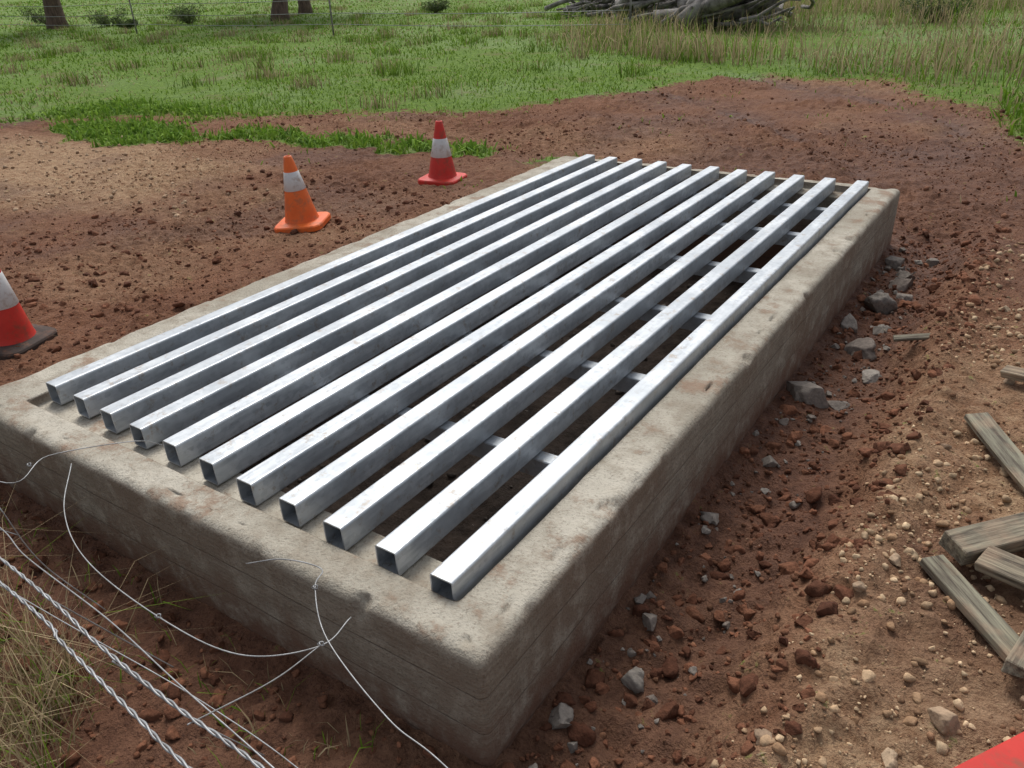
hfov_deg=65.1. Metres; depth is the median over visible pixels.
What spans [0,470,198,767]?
verge grass
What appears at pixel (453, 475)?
pit gravel
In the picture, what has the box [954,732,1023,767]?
red plastic board
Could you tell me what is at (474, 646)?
cattle grid
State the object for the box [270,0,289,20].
gum tree
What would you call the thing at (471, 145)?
broadleaf weeds
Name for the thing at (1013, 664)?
timber plank
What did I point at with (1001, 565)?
timber plank
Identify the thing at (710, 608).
soil clods
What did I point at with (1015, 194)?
grass seedlings
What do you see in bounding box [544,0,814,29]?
fallen timber pile
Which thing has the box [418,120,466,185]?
traffic cone
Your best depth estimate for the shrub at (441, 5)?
25.91 m
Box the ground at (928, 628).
[0,0,1023,767]
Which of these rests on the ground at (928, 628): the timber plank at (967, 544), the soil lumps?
the soil lumps
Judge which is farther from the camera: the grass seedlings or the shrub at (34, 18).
the shrub at (34, 18)
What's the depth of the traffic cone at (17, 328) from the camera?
3.81 m
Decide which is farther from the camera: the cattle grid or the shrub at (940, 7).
the shrub at (940, 7)
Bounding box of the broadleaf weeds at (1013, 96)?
[985,83,1023,142]
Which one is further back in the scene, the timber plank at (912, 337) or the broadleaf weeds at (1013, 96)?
the broadleaf weeds at (1013, 96)
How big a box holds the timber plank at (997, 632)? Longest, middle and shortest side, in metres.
0.360 x 0.076 x 0.030 m
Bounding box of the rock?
[754,306,1023,767]
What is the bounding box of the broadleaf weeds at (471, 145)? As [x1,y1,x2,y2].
[0,95,497,157]
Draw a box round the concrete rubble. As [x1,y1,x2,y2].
[528,247,938,767]
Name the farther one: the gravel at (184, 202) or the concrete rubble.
the gravel at (184, 202)
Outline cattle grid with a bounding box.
[0,154,899,765]
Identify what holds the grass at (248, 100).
on the ground at (928, 628)
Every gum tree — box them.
[42,0,69,28]
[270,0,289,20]
[298,0,312,13]
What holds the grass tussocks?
on the ground at (928, 628)
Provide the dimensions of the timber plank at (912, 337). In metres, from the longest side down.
0.263 x 0.036 x 0.017 m
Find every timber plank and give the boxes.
[893,333,929,341]
[919,554,1018,661]
[938,512,1023,565]
[964,412,1023,491]
[975,545,1023,590]
[1000,365,1023,381]
[1001,630,1023,677]
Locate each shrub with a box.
[19,5,64,24]
[86,7,128,26]
[116,18,138,28]
[163,2,205,23]
[421,0,449,12]
[898,0,975,21]
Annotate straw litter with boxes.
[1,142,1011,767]
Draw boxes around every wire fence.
[0,0,631,36]
[0,441,447,767]
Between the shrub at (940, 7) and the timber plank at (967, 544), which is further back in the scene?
the shrub at (940, 7)
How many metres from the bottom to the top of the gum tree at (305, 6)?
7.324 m
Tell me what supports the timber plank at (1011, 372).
on the ground at (928, 628)
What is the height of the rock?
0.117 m
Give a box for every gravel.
[0,133,269,216]
[254,272,726,539]
[710,236,1023,767]
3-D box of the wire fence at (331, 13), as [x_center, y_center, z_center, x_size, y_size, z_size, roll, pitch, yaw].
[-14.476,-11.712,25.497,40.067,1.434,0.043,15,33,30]
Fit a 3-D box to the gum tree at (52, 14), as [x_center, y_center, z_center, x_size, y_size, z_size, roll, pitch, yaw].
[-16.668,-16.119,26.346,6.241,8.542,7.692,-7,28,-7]
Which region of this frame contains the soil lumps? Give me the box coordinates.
[0,169,1011,767]
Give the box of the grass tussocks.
[0,0,907,111]
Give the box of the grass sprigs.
[0,493,385,767]
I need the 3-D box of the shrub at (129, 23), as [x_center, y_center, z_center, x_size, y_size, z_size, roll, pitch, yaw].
[-12.387,-11.644,25.930,0.679,0.359,0.699,16,33,31]
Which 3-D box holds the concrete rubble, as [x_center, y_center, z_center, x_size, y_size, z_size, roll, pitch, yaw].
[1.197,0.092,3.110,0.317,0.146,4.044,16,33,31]
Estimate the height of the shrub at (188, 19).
0.749 m
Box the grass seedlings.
[86,81,1019,202]
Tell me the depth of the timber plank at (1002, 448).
2.56 m
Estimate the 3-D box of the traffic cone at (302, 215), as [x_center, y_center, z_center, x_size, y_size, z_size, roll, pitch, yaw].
[-1.448,-1.291,5.364,0.330,0.470,0.330,-2,30,7]
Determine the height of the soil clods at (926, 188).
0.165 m
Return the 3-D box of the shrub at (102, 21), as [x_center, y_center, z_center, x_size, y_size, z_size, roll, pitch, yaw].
[-14.134,-12.778,28.002,1.345,0.660,1.439,16,33,31]
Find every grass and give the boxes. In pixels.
[0,0,1023,164]
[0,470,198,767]
[518,0,1023,87]
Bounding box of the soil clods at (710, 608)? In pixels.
[0,104,1023,767]
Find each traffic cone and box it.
[0,270,57,359]
[274,155,330,232]
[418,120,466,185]
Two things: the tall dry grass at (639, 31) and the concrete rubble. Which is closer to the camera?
the concrete rubble
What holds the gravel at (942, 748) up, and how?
on the ground at (928, 628)
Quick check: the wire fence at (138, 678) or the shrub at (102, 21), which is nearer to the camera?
the wire fence at (138, 678)
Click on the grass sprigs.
(246, 716)
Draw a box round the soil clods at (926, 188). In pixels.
[138,75,1023,249]

